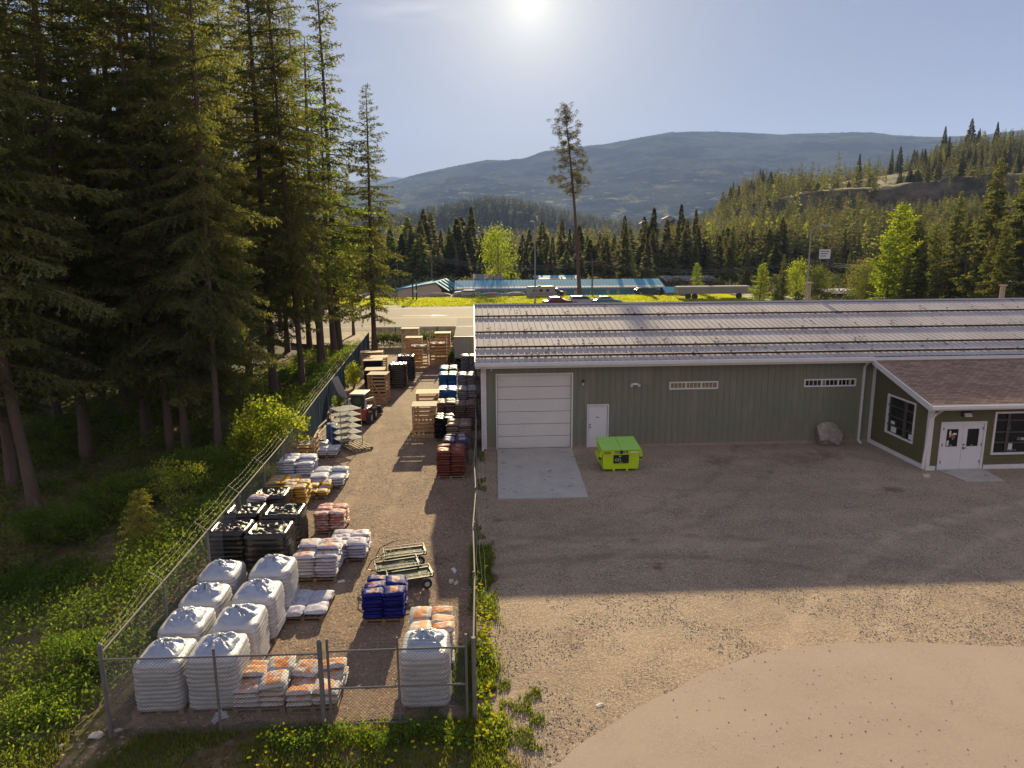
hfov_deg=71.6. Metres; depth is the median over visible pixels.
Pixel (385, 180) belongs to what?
distant peak
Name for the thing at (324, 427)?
scrap boards
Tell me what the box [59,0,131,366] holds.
conifer tree
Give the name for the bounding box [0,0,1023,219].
sky
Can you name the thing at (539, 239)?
conifer tree
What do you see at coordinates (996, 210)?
conifer tree
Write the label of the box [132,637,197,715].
wrapped pallet
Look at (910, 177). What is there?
broadleaf tree
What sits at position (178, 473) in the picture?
shrub
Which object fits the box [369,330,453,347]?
hedge
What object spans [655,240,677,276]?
conifer tree
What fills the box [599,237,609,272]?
conifer tree
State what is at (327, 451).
pallet load
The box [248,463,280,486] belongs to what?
shrub
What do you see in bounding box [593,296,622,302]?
parked car
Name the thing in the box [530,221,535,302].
street lamp
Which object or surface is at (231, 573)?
wrapped pallet
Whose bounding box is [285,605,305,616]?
bag
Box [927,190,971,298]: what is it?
conifer tree
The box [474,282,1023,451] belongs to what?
warehouse
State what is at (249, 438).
shrub
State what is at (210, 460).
shrub
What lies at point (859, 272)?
broadleaf tree
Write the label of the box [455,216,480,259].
conifer tree
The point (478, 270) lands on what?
conifer tree
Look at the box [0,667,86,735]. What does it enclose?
shrub
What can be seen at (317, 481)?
bag
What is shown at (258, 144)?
conifer tree
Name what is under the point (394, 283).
understory
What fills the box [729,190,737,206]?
conifer tree
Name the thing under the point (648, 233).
conifer tree
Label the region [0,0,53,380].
conifer tree
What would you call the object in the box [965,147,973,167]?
conifer tree
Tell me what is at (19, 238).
conifer tree
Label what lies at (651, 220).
conifer tree
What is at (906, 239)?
broadleaf tree
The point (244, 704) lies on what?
bag
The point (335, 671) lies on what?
bag
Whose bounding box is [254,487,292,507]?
wrapped pallet
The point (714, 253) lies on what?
conifer tree
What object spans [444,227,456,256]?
conifer tree
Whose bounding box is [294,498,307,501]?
bag
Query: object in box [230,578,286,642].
wrapped pallet
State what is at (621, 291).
roller door
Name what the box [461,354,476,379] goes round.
pallet load
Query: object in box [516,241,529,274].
conifer tree
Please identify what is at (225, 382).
conifer tree
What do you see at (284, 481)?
bag
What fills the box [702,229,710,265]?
conifer tree
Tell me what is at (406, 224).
broadleaf tree
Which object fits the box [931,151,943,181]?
conifer tree
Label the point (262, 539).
wrapped pallet
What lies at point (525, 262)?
conifer tree
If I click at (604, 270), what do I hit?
conifer tree
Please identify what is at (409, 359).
wrapped pallet
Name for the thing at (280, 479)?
bag
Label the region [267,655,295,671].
bag
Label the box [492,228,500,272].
conifer tree
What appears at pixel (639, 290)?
parked car
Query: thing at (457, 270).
conifer tree
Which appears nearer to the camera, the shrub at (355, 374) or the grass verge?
the shrub at (355, 374)
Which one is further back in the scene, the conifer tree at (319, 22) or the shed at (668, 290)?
the shed at (668, 290)
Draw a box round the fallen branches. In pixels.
[17,602,117,636]
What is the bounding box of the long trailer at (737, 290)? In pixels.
[674,285,751,298]
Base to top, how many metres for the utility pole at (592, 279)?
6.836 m
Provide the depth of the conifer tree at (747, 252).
169.04 m
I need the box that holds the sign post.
[412,280,416,299]
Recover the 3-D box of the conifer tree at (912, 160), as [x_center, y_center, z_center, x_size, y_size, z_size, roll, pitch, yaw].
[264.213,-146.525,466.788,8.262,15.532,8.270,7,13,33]
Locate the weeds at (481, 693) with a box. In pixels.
[469,542,506,741]
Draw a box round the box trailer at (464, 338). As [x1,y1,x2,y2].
[454,318,473,366]
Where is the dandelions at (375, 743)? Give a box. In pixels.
[247,711,505,765]
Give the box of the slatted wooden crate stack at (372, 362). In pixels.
[363,358,382,385]
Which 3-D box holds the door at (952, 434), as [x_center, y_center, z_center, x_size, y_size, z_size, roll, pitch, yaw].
[18.586,2.657,30.073,0.895,2.010,0.065,-1,11,-3]
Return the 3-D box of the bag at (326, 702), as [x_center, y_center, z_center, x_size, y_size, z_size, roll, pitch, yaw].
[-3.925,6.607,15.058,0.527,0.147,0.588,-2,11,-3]
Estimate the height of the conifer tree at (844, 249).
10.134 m
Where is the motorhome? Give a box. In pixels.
[526,285,556,296]
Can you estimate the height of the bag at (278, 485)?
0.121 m
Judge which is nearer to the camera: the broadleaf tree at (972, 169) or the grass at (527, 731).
the grass at (527, 731)
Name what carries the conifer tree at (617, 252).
on the ground at (892, 192)
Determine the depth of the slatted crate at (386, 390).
43.36 m
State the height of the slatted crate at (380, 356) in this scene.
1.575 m
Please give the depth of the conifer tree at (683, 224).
183.97 m
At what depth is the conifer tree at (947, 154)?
406.19 m
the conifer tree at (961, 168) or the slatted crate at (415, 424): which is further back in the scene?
the conifer tree at (961, 168)
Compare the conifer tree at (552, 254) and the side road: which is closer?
the side road
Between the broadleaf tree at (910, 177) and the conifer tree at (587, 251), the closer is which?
the conifer tree at (587, 251)
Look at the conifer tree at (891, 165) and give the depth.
456.03 m
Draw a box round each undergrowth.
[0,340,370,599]
[0,533,207,767]
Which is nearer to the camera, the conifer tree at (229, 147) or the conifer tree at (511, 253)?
the conifer tree at (229, 147)
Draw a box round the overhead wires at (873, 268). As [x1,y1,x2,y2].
[810,257,962,268]
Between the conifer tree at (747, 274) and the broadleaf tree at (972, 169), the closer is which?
the conifer tree at (747, 274)
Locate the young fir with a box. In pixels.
[111,489,171,552]
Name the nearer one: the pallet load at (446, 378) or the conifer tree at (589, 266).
the pallet load at (446, 378)
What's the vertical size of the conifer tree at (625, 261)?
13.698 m
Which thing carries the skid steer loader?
on the yard at (397, 518)
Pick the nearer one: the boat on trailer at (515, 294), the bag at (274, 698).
the bag at (274, 698)
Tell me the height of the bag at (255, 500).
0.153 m
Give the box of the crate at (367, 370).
[364,367,385,392]
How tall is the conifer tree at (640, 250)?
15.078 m
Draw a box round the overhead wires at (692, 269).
[595,260,807,272]
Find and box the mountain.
[306,130,1023,225]
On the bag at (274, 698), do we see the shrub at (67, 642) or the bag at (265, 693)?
the bag at (265, 693)
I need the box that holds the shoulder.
[258,330,453,344]
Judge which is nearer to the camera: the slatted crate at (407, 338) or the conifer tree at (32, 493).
the conifer tree at (32, 493)
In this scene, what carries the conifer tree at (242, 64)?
on the ground at (892, 192)
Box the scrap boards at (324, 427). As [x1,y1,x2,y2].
[300,387,347,452]
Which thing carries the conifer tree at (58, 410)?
on the ground at (892, 192)
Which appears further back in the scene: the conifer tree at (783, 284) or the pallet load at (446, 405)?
the conifer tree at (783, 284)
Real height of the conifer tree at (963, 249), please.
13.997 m
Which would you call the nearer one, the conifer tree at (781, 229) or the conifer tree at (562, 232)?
the conifer tree at (781, 229)
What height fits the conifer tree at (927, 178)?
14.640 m
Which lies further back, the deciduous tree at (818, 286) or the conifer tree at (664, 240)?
the conifer tree at (664, 240)
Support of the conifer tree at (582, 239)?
on the ground at (892, 192)
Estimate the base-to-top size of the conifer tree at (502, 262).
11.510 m
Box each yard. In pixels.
[122,347,481,734]
[302,282,850,298]
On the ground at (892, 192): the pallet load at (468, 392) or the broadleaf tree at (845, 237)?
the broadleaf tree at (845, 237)
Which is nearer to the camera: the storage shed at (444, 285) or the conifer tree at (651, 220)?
the storage shed at (444, 285)
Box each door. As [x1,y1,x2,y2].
[496,373,572,449]
[567,290,573,294]
[582,290,589,294]
[587,404,608,447]
[593,290,606,294]
[609,290,616,294]
[620,290,632,293]
[938,424,963,469]
[959,423,984,468]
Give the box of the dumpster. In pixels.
[595,436,642,470]
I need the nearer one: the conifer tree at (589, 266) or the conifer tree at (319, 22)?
the conifer tree at (319, 22)
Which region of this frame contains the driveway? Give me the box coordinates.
[549,642,1023,767]
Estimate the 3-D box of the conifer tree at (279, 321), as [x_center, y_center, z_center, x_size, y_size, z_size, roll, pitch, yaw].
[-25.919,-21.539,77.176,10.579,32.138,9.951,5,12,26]
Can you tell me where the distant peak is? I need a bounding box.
[316,177,401,193]
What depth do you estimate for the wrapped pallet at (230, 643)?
14.76 m
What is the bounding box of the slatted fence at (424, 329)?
[376,326,455,344]
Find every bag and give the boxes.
[231,691,259,698]
[232,676,261,692]
[232,696,259,702]
[233,701,260,706]
[242,665,267,676]
[246,499,265,501]
[248,494,269,499]
[250,660,268,665]
[257,681,287,691]
[258,679,289,696]
[259,669,288,688]
[259,690,286,701]
[260,696,286,706]
[266,480,280,484]
[266,483,281,486]
[267,478,284,481]
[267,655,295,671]
[280,479,289,483]
[284,474,300,478]
[284,482,296,485]
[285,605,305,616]
[285,683,313,695]
[286,693,313,701]
[286,700,312,706]
[291,659,317,676]
[291,674,317,683]
[292,597,309,605]
[293,483,306,489]
[293,488,305,492]
[294,489,308,494]
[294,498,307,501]
[295,493,307,497]
[296,589,314,597]
[297,479,310,484]
[304,601,328,614]
[310,590,334,601]
[311,479,321,483]
[311,487,317,492]
[311,677,342,694]
[312,690,340,701]
[312,700,337,704]
[316,488,327,493]
[317,489,330,495]
[318,667,345,678]
[321,479,331,485]
[323,657,346,669]
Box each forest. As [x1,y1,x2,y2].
[318,195,717,245]
[319,128,1023,281]
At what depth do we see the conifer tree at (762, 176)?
480.62 m
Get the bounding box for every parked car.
[542,296,572,302]
[555,288,563,295]
[568,295,594,302]
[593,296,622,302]
[634,287,662,294]
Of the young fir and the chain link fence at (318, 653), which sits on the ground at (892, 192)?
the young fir
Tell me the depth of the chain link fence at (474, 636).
17.12 m
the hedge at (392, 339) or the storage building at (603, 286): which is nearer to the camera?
the hedge at (392, 339)
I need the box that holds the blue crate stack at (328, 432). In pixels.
[326,422,339,443]
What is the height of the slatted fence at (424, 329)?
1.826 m
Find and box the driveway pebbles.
[673,646,1016,767]
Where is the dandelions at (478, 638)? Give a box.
[475,565,497,733]
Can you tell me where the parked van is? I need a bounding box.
[454,290,477,296]
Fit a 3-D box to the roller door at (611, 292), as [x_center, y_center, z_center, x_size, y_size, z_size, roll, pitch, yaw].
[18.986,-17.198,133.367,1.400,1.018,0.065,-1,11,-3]
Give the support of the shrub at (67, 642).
on the ground at (892, 192)
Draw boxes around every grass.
[0,710,518,767]
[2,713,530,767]
[394,643,478,741]
[466,540,513,767]
[476,449,487,539]
[498,676,547,767]
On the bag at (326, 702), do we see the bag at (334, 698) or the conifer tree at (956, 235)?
the bag at (334, 698)
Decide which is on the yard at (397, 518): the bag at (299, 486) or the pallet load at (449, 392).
the pallet load at (449, 392)
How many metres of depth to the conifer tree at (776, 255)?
166.93 m
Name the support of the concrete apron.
on the gravel lot
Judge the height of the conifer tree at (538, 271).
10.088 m
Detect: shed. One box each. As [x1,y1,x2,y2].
[395,278,454,295]
[660,287,684,295]
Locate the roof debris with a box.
[487,300,1020,355]
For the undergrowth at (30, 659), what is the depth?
18.59 m
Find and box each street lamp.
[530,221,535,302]
[806,225,830,281]
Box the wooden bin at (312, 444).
[284,432,318,457]
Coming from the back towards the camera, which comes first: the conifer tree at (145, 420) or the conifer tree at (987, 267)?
the conifer tree at (987, 267)
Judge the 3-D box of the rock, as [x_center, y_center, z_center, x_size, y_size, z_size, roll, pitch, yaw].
[-8.303,7.007,14.167,0.271,0.103,0.201,-1,11,-3]
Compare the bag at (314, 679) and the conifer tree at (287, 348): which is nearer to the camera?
the bag at (314, 679)
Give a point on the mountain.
(664, 174)
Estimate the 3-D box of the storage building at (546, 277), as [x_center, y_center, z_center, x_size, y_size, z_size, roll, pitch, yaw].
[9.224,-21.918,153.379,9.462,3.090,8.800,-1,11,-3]
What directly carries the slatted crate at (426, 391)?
on the yard at (397, 518)
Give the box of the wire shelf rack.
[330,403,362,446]
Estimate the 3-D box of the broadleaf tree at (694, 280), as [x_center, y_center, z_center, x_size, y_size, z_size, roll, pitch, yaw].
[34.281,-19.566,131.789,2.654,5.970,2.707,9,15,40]
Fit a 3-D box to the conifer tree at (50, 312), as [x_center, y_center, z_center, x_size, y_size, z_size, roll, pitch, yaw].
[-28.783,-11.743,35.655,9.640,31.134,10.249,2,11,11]
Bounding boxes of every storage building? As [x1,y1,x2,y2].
[454,278,664,295]
[473,274,503,279]
[532,275,576,279]
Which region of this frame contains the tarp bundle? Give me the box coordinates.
[308,439,330,451]
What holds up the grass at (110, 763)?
on the ground at (892, 192)
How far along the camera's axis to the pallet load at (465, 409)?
36.94 m
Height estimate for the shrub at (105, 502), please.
1.749 m
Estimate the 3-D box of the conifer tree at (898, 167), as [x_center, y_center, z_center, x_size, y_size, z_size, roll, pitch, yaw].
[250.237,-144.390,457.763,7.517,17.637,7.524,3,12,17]
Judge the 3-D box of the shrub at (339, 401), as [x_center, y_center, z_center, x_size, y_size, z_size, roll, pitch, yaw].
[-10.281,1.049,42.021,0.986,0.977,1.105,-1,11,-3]
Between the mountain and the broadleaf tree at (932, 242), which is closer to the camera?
the broadleaf tree at (932, 242)
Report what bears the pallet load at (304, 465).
on the yard at (397, 518)
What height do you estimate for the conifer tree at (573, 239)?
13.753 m
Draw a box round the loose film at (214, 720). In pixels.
[211,708,228,723]
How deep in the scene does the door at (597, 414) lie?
33.72 m
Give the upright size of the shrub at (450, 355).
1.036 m
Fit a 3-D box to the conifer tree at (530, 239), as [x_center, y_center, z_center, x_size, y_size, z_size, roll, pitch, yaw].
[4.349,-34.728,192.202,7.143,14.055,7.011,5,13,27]
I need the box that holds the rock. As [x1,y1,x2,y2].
[88,731,103,738]
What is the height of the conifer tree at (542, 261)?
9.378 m
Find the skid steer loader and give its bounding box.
[345,390,382,423]
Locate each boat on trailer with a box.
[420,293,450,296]
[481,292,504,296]
[504,292,523,295]
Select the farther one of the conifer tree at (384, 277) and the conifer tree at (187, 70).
the conifer tree at (384, 277)
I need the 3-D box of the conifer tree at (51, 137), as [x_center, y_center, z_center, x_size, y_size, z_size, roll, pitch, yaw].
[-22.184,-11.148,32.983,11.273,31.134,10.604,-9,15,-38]
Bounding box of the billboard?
[818,249,830,278]
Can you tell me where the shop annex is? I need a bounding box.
[867,358,1023,470]
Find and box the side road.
[0,332,329,447]
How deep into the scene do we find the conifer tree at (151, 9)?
42.22 m
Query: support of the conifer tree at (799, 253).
on the ground at (892, 192)
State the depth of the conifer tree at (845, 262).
167.04 m
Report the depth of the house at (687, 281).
151.46 m
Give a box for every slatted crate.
[360,350,383,369]
[367,371,390,403]
[370,355,387,375]
[401,327,419,353]
[405,336,422,363]
[410,337,428,370]
[411,401,437,437]
[415,389,439,423]
[429,335,447,365]
[434,331,450,356]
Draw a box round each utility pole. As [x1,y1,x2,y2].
[426,254,436,279]
[589,259,595,294]
[959,255,970,296]
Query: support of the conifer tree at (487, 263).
on the ground at (892, 192)
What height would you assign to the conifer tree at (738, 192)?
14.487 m
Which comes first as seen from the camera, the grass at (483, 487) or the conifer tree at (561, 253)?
the grass at (483, 487)
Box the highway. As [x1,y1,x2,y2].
[138,306,474,332]
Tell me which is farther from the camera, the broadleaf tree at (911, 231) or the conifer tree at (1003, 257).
the broadleaf tree at (911, 231)
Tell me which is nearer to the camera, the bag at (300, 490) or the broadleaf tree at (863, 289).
the bag at (300, 490)
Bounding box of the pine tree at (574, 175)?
[545,101,591,295]
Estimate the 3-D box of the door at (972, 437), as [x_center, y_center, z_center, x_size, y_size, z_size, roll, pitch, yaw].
[19.491,2.645,30.102,0.895,2.010,0.100,-1,11,-3]
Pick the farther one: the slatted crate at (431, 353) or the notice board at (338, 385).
the slatted crate at (431, 353)
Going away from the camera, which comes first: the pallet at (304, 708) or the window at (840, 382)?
the pallet at (304, 708)
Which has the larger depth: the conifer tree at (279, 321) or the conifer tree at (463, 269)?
the conifer tree at (463, 269)
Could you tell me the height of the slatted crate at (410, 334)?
2.425 m
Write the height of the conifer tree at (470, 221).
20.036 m
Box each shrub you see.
[0,550,96,617]
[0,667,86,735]
[38,626,115,676]
[69,468,166,524]
[143,454,216,504]
[162,443,237,490]
[225,393,310,464]
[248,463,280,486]
[277,367,298,383]
[331,394,344,406]
[344,362,362,387]
[447,350,453,361]
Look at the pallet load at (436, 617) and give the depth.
16.54 m
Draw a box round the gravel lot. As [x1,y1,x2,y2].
[458,441,1023,767]
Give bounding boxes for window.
[669,381,717,389]
[803,378,856,386]
[884,393,916,443]
[990,411,1023,454]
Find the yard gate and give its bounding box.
[325,633,468,725]
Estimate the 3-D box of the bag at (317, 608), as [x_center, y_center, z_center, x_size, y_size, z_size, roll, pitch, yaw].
[-5.141,5.888,18.669,0.590,0.170,0.658,-1,10,-8]
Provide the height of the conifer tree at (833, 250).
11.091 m
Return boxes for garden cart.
[360,563,433,590]
[367,550,419,576]
[375,538,426,568]
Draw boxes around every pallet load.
[278,453,318,478]
[292,537,343,583]
[309,466,348,488]
[312,503,349,535]
[316,445,340,458]
[331,529,371,562]
[361,574,408,624]
[409,606,454,669]
[433,413,453,441]
[435,398,455,418]
[436,385,457,399]
[436,443,465,478]
[438,371,457,392]
[439,365,457,381]
[443,433,468,465]
[446,418,472,450]
[455,399,477,430]
[457,371,475,385]
[458,385,477,413]
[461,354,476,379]
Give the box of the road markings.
[276,308,467,328]
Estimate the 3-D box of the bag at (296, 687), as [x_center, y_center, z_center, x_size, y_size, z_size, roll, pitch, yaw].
[-4.452,6.433,14.924,0.556,0.151,0.401,-3,6,0]
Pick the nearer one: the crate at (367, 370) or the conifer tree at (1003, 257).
the crate at (367, 370)
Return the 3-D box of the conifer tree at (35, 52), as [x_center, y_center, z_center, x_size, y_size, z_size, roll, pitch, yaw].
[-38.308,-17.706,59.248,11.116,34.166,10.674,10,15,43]
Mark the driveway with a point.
(929, 682)
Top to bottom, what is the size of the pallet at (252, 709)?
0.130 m
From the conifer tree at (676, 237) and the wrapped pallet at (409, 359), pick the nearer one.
the wrapped pallet at (409, 359)
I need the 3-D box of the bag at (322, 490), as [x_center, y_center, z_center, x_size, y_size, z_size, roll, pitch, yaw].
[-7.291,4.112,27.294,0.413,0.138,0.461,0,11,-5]
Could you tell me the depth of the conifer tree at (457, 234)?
182.07 m
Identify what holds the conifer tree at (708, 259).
on the ground at (892, 192)
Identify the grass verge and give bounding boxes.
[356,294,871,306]
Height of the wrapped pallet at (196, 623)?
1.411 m
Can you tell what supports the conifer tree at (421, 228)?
on the ground at (892, 192)
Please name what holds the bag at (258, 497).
on the bag at (255, 500)
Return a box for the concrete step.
[938,469,1003,481]
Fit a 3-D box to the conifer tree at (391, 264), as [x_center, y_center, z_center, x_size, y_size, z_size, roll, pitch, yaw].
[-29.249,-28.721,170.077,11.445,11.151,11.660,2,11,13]
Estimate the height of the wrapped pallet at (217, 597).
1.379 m
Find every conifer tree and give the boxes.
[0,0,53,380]
[0,0,104,490]
[0,0,118,422]
[0,0,186,460]
[0,40,84,388]
[0,63,123,509]
[0,139,31,347]
[3,0,163,418]
[13,0,122,401]
[15,0,269,452]
[16,0,86,217]
[29,0,236,444]
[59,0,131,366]
[59,0,180,403]
[63,0,251,449]
[102,0,260,411]
[122,0,279,449]
[132,0,295,413]
[145,131,291,437]
[150,0,254,366]
[184,0,262,336]
[194,0,310,378]
[200,0,350,394]
[215,0,299,339]
[221,0,356,386]
[239,6,328,352]
[243,30,298,330]
[260,0,364,349]
[268,34,386,371]
[285,0,385,353]
[297,109,382,356]
[333,82,413,349]
[336,173,366,334]
[361,245,368,268]
[368,246,389,285]
[377,227,383,255]
[391,235,406,268]
[399,230,420,281]
[401,233,437,285]
[403,225,414,262]
[414,220,430,278]
[415,209,435,253]
[425,212,441,250]
[428,241,450,278]
[435,231,445,271]
[440,235,457,277]
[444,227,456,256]
[445,233,457,273]
[452,240,473,277]
[459,247,470,278]
[465,231,477,275]
[467,206,478,249]
[474,251,488,273]
[475,236,485,270]
[483,240,495,273]
[496,240,512,275]
[504,240,516,274]
[509,256,518,278]
[515,235,528,270]
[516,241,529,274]
[518,244,532,279]
[520,229,533,265]
[533,221,548,260]
[538,246,546,274]
[543,237,554,273]
[545,236,558,274]
[555,219,568,263]
[557,240,567,274]
[565,229,575,261]
[568,247,590,278]
[570,230,583,258]
[583,236,590,264]
[585,245,600,276]
[591,236,616,278]
[595,233,601,254]
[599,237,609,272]
[610,233,617,258]
[610,246,617,273]
[611,215,637,277]
[614,225,634,278]
[628,228,636,257]
[631,216,647,272]
[633,224,653,274]
[637,238,654,278]
[639,227,653,274]
[644,227,660,275]
[648,208,660,256]
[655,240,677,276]
[658,219,676,272]
[672,219,682,271]
[673,204,687,263]
[674,219,696,275]
[677,218,690,269]
[687,241,701,275]
[690,209,700,241]
[692,227,702,260]
[700,242,708,275]
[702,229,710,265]
[706,239,710,269]
[707,235,727,283]
[709,236,725,270]
[717,222,741,282]
[725,187,732,211]
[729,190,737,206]
[735,232,753,272]
[736,186,740,202]
[736,244,754,275]
[740,254,755,285]
[742,254,757,275]
[756,229,773,266]
[760,170,765,185]
[761,241,771,271]
[765,171,775,193]
[774,218,792,264]
[775,255,789,300]
[786,249,802,280]
[797,245,806,271]
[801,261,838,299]
[803,242,816,271]
[815,246,829,272]
[828,237,836,270]
[839,253,851,288]
[840,240,847,269]
[841,248,851,280]
[853,154,862,185]
[888,149,894,174]
[892,252,915,298]
[894,146,903,172]
[894,170,902,183]
[908,149,915,168]
[910,237,932,298]
[913,150,918,168]
[919,150,927,171]
[922,250,947,298]
[923,157,931,182]
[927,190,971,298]
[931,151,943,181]
[931,157,936,175]
[939,126,947,153]
[943,210,977,298]
[944,142,950,164]
[948,157,1012,297]
[953,150,967,175]
[964,118,975,146]
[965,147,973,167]
[967,237,1006,297]
[969,149,978,171]
[974,131,980,149]
[975,149,984,175]
[975,219,1020,297]
[981,174,1023,295]
[990,155,997,173]
[994,122,999,139]
[996,149,1008,171]
[1006,142,1013,171]
[1012,150,1023,172]
[1013,264,1023,297]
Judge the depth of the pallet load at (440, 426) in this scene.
35.02 m
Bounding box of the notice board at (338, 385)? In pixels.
[332,376,346,402]
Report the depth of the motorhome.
127.35 m
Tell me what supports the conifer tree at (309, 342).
on the ground at (892, 192)
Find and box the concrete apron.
[497,447,588,499]
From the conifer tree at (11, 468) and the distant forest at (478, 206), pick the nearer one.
the conifer tree at (11, 468)
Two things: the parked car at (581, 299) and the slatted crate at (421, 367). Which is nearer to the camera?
the slatted crate at (421, 367)
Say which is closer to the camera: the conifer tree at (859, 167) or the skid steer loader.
the skid steer loader
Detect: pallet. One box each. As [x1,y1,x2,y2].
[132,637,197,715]
[157,606,215,641]
[178,582,232,618]
[186,631,250,713]
[196,559,246,596]
[206,519,254,568]
[210,603,271,659]
[223,502,267,521]
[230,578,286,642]
[233,698,286,714]
[244,520,296,581]
[248,554,298,607]
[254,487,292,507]
[261,503,308,549]
[285,593,334,621]
[287,678,347,713]
[310,487,332,499]
[340,441,372,452]
[388,364,407,388]
[397,354,415,380]
[399,628,451,711]
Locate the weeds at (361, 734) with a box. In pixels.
[256,711,478,756]
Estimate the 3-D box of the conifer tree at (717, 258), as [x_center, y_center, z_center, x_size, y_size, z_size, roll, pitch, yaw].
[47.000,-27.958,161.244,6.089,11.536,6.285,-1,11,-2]
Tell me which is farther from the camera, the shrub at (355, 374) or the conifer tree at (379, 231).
the conifer tree at (379, 231)
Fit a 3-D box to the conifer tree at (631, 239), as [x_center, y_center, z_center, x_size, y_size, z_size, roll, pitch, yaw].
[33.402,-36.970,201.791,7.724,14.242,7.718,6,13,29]
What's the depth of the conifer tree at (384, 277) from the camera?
159.23 m
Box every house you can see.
[655,275,715,286]
[661,216,674,230]
[812,288,855,297]
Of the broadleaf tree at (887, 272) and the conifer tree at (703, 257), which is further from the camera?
the conifer tree at (703, 257)
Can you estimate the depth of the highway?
93.16 m
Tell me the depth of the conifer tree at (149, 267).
33.06 m
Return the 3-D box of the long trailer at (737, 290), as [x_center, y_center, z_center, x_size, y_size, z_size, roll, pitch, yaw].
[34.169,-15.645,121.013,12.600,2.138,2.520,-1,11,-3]
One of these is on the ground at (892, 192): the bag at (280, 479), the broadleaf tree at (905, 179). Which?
the broadleaf tree at (905, 179)
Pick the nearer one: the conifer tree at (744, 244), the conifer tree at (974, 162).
the conifer tree at (744, 244)
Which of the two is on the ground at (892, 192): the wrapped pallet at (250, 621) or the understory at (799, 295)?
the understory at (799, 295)
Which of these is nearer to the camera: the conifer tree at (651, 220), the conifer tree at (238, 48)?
the conifer tree at (238, 48)
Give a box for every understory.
[323,269,976,290]
[703,277,975,299]
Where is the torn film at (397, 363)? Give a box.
[390,361,407,380]
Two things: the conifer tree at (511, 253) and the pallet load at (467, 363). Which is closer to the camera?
the pallet load at (467, 363)
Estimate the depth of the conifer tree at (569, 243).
190.23 m
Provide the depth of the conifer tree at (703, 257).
167.31 m
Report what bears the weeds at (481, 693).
on the gravel lot
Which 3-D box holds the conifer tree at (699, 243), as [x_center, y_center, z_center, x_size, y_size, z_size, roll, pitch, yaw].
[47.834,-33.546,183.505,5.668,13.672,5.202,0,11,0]
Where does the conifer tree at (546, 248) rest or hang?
on the ground at (892, 192)
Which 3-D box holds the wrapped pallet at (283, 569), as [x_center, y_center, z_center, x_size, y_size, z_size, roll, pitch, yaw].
[-6.377,5.287,19.044,1.112,1.476,1.163,-1,11,-2]
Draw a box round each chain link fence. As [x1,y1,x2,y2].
[96,330,369,737]
[102,639,326,736]
[471,401,487,719]
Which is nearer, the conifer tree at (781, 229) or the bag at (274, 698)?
the bag at (274, 698)
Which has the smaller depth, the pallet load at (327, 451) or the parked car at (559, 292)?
the pallet load at (327, 451)
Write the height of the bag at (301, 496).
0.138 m
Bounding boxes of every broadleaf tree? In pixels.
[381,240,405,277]
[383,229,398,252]
[390,217,420,263]
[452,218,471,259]
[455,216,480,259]
[476,220,531,279]
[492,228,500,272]
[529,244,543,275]
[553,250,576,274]
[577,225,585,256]
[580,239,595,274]
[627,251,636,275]
[690,263,704,285]
[717,227,737,255]
[748,263,771,300]
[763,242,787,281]
[769,285,781,300]
[784,255,812,297]
[825,274,841,288]
[837,229,854,258]
[837,253,881,299]
[842,250,878,291]
[862,176,877,187]
[866,202,923,296]
[866,228,913,298]
[893,210,925,285]
[901,219,939,298]
[902,169,913,182]
[906,170,914,182]
[914,169,924,181]
[923,223,953,298]
[967,165,980,175]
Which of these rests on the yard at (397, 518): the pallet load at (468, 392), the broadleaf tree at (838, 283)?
the pallet load at (468, 392)
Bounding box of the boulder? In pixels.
[816,422,842,445]
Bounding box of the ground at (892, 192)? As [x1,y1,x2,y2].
[0,146,1023,767]
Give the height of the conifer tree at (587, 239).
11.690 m
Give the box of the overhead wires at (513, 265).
[432,256,591,269]
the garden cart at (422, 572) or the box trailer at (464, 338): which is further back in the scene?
the box trailer at (464, 338)
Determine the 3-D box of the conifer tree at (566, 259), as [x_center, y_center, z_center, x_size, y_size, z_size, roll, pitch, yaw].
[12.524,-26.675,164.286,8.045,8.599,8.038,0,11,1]
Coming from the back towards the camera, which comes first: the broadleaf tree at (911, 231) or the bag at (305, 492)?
the broadleaf tree at (911, 231)
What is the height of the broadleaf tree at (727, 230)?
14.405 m
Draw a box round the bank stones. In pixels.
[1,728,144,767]
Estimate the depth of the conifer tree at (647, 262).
160.62 m

